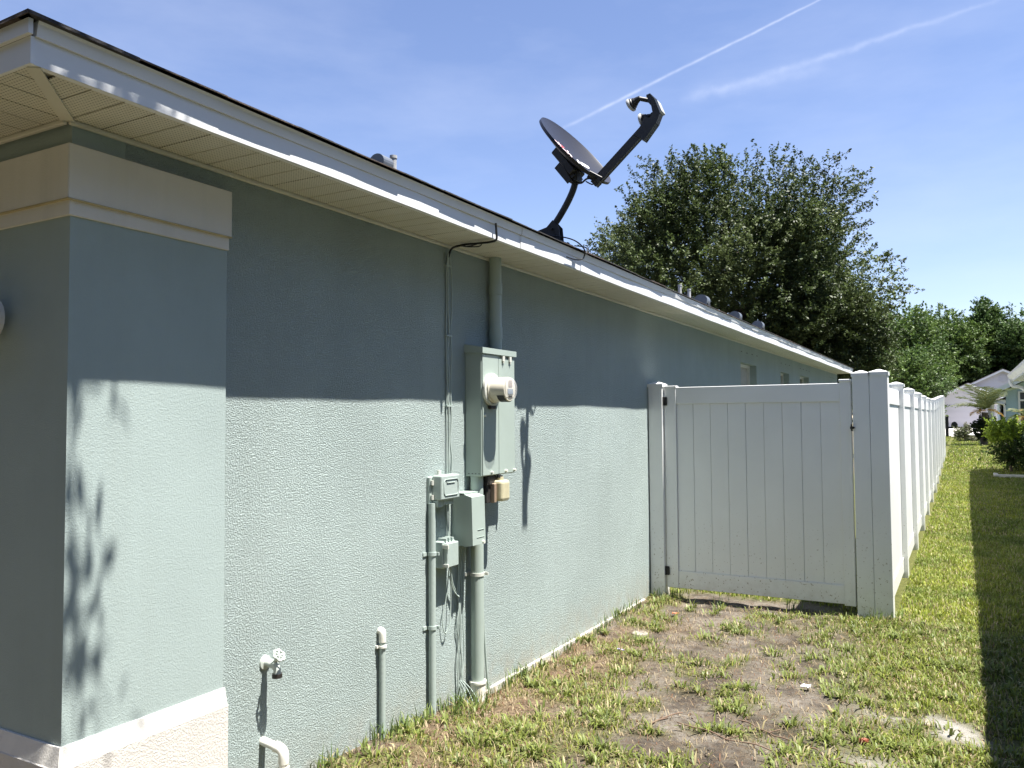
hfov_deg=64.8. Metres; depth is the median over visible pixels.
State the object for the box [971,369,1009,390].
gabled house
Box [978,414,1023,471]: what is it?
hedge bush
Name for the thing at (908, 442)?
fence
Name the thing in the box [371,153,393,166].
roof vent
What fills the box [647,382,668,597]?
gate post
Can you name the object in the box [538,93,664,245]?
satellite dish
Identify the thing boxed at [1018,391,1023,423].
window
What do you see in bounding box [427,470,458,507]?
junction box
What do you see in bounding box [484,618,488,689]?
ground wire
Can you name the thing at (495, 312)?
conduit
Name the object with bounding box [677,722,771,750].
twig
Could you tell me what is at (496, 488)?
surge arrester
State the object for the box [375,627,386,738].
stub pipe
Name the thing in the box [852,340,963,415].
broadleaf tree
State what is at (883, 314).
broadleaf tree
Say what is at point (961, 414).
garage door
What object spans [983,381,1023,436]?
porch house
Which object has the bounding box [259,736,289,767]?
drain elbow
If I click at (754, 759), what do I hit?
clods
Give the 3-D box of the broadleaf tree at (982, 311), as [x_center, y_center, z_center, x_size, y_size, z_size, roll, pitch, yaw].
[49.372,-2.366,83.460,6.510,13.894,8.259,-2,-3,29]
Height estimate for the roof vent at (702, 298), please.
0.319 m
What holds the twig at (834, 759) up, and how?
on the ground at (736, 603)
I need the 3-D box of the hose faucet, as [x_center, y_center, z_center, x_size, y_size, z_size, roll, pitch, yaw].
[-0.932,1.089,3.150,0.103,0.111,0.064,-2,-3,29]
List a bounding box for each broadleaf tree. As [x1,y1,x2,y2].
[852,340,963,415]
[856,299,902,329]
[867,301,963,395]
[924,302,998,390]
[966,294,1008,382]
[984,302,1023,371]
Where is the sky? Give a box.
[0,0,1023,417]
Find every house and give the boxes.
[0,8,852,767]
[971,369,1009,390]
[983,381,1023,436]
[1007,360,1023,390]
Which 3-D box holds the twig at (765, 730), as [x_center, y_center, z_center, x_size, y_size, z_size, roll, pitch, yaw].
[1.268,1.698,3.962,0.079,0.018,0.341,1,-3,-31]
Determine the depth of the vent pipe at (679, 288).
10.98 m
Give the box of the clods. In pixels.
[378,602,983,766]
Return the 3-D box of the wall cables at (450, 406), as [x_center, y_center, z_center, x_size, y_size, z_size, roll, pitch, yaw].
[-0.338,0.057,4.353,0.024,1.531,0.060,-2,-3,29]
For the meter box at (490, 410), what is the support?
attached to the house at (222, 396)
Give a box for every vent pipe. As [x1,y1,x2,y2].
[390,155,396,168]
[678,284,681,293]
[687,289,690,297]
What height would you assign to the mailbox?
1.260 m
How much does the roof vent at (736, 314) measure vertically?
0.296 m
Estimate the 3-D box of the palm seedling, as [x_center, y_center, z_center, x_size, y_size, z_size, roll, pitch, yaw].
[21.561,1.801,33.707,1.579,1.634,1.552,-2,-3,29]
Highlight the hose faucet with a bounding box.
[260,649,284,678]
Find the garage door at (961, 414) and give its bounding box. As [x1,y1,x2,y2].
[945,405,995,426]
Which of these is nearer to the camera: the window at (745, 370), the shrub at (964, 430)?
the window at (745, 370)
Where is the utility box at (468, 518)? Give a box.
[452,491,485,546]
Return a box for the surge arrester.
[483,474,509,502]
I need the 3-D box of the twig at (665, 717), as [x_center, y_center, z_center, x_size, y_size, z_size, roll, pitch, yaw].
[0.728,1.688,4.044,0.362,0.020,0.034,1,-3,-31]
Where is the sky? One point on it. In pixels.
(928, 95)
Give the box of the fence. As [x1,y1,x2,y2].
[868,369,945,618]
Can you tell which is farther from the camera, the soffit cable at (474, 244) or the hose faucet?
the soffit cable at (474, 244)
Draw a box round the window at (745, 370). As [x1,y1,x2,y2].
[741,351,757,385]
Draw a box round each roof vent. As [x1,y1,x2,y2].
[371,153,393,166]
[694,294,709,305]
[729,311,741,319]
[752,321,764,329]
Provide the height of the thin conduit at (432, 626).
1.170 m
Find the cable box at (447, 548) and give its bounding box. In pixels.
[436,536,457,568]
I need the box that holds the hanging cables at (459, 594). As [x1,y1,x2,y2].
[442,546,479,702]
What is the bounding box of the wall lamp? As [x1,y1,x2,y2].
[0,301,4,333]
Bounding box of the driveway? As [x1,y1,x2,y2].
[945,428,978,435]
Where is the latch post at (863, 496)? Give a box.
[851,370,874,618]
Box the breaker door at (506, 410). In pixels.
[498,358,514,473]
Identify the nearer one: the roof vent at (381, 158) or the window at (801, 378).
the roof vent at (381, 158)
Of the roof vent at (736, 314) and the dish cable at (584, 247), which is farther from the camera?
the roof vent at (736, 314)
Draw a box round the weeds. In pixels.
[309,586,904,767]
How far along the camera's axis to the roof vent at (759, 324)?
15.14 m
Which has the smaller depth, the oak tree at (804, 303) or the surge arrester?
the surge arrester
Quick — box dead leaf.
[859,738,868,743]
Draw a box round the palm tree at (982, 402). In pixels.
[949,384,1014,444]
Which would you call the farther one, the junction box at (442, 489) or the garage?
the garage
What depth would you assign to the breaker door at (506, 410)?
4.68 m
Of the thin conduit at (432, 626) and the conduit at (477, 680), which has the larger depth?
the conduit at (477, 680)
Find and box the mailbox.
[945,416,957,436]
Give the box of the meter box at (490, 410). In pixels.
[464,344,516,476]
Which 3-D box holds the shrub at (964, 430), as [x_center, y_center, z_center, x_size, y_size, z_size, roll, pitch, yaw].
[21.027,2.248,37.464,1.107,1.031,1.204,-2,-3,29]
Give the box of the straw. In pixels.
[320,593,1019,767]
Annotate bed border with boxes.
[993,473,1023,477]
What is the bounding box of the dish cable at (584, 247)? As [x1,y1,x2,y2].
[548,234,587,260]
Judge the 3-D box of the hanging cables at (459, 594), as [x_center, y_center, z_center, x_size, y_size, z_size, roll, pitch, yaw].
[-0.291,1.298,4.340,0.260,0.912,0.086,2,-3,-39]
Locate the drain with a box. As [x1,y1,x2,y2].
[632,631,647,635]
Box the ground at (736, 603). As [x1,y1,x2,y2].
[319,419,1023,767]
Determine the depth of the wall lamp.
2.62 m
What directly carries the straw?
on the ground at (736, 603)
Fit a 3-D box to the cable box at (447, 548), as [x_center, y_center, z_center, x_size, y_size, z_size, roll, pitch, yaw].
[-0.339,0.886,4.241,0.085,0.155,0.117,-2,-3,29]
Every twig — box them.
[630,712,682,729]
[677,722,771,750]
[738,719,790,740]
[806,746,855,766]
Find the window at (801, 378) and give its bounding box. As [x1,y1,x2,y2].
[800,368,806,383]
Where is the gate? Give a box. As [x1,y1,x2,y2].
[662,379,856,606]
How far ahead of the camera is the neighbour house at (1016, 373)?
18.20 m
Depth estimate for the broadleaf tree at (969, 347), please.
79.78 m
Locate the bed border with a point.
(1003, 475)
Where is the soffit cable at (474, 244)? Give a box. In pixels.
[449,223,497,256]
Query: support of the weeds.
on the ground at (736, 603)
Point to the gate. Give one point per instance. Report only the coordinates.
(759, 490)
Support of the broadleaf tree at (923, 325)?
on the ground at (736, 603)
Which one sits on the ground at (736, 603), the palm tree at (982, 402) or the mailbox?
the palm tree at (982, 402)
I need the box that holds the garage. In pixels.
[944,383,1003,426]
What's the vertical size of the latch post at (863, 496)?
2.113 m
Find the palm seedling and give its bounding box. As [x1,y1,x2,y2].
[1005,408,1023,422]
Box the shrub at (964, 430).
[952,422,978,440]
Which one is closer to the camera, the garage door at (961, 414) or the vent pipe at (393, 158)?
the vent pipe at (393, 158)
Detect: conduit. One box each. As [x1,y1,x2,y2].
[422,503,439,714]
[464,476,487,701]
[489,257,502,349]
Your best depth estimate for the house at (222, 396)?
3.17 m
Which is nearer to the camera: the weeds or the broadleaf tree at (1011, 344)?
the weeds
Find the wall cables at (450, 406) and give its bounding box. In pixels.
[444,253,452,536]
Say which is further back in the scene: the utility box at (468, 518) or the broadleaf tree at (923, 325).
the broadleaf tree at (923, 325)
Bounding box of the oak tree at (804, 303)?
[578,139,924,406]
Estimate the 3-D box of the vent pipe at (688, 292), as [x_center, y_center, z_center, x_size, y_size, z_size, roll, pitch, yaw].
[2.500,-1.208,11.377,0.180,0.265,0.175,-2,-3,29]
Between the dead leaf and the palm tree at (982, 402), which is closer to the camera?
the dead leaf

